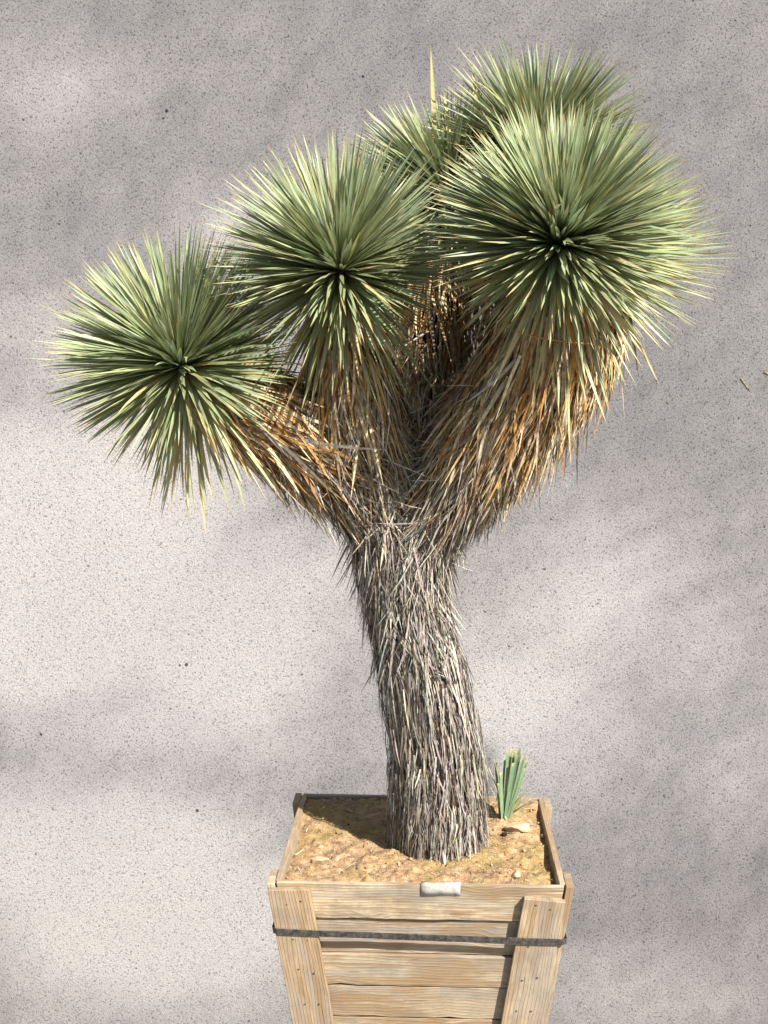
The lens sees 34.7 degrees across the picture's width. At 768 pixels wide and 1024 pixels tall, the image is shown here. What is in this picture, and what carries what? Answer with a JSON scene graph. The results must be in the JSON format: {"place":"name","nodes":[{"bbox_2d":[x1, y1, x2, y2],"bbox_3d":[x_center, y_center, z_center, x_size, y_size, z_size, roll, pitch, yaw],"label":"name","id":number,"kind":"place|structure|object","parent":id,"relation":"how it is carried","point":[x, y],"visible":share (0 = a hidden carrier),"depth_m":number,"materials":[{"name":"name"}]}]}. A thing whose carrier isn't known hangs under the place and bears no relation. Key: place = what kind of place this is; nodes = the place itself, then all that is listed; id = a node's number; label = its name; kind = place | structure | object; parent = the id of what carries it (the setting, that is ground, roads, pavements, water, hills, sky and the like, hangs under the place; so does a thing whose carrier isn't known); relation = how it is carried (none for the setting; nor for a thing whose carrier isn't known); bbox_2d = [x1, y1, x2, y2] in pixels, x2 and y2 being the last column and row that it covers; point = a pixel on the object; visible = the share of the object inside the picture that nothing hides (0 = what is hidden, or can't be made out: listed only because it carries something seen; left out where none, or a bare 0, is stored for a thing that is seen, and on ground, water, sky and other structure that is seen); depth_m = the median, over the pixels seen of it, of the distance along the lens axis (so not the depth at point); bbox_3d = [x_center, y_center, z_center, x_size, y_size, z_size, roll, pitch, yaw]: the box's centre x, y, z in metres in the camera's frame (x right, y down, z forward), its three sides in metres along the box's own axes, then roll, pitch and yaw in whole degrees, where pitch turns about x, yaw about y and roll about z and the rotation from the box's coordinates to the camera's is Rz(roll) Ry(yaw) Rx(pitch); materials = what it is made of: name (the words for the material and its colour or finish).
{"place":"outdoors","nodes":[
{"label":"outdoors","id":0,"kind":"place"},
{"bbox_2d":[0,0,767,1023],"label":"wall","id":1,"kind":"structure","parent":0,"point":[190,706],"depth_m":9.63,"materials":[{"name":"paint"}]},
{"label":"pavement","id":2,"kind":"structure","parent":0,"visible":0},
{"bbox_2d":[267,793,573,1023],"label":"wooden crate","id":3,"kind":"object","parent":2,"relation":"on","point":[445,952],"visible":0.79,"depth_m":3.83,"materials":[{"name":"brown wood"}]},
{"bbox_2d":[284,796,554,884],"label":"soil","id":4,"kind":"structure","parent":3,"relation":"in","point":[370,812],"depth_m":4.07,"materials":[{"name":"brown soil"}]},
{"bbox_2d":[310,857,329,860],"bbox_3d":[-0.209,1.145,4.050,0.075,0.018,0.020,1,7,6],"label":"stone","id":5,"kind":"object","parent":4,"relation":"on","point":[320,858],"visible":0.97,"depth_m":4.04,"materials":[{"name":"beige stone"}]},
{"bbox_2d":[23,34,734,864],"bbox_3d":[0.067,-0.151,4.016,2.278,2.944,1.702,0,7,0],"label":"yucca tree","id":6,"kind":"object","parent":4,"relation":"on","point":[541,216],"visible":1,"depth_m":3.70,"materials":[{"name":"green plant"}]},
{"bbox_2d":[286,797,550,883],"bbox_3d":[0.126,1.114,4.168,0.852,0.052,0.758,0,7,2],"label":"grit","id":7,"kind":"object","parent":4,"relation":"on","point":[542,836],"visible":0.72,"depth_m":4.04,"materials":[{"name":"brown gravel"}]},
{"bbox_2d":[294,797,552,883],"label":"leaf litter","id":8,"kind":"object","parent":4,"relation":"on","point":[397,855],"visible":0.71,"depth_m":4.04,"materials":[{"name":"brown plant"}]},
{"bbox_2d":[489,748,530,819],"bbox_3d":[0.444,0.957,4.294,0.153,0.273,0.074,0,7,0],"label":"yucca shoot","id":9,"kind":"object","parent":4,"relation":"on","point":[508,788],"visible":1,"depth_m":4.29,"materials":[{"name":"green plant"}]},
{"bbox_2d":[511,870,520,877],"bbox_3d":[0.416,1.145,3.878,0.028,0.026,0.040,-1,7,-8],"label":"stone","id":10,"kind":"object","parent":4,"relation":"on","point":[516,873],"visible":1,"depth_m":3.87,"materials":[{"name":"beige stone"}]},
{"bbox_2d":[504,822,529,831],"bbox_3d":[0.462,1.092,4.243,0.070,0.036,0.076,6,9,44],"label":"stone","id":11,"kind":"object","parent":4,"relation":"on","point":[519,826],"visible":1,"depth_m":4.23,"materials":[{"name":"beige stone"}]}
]}

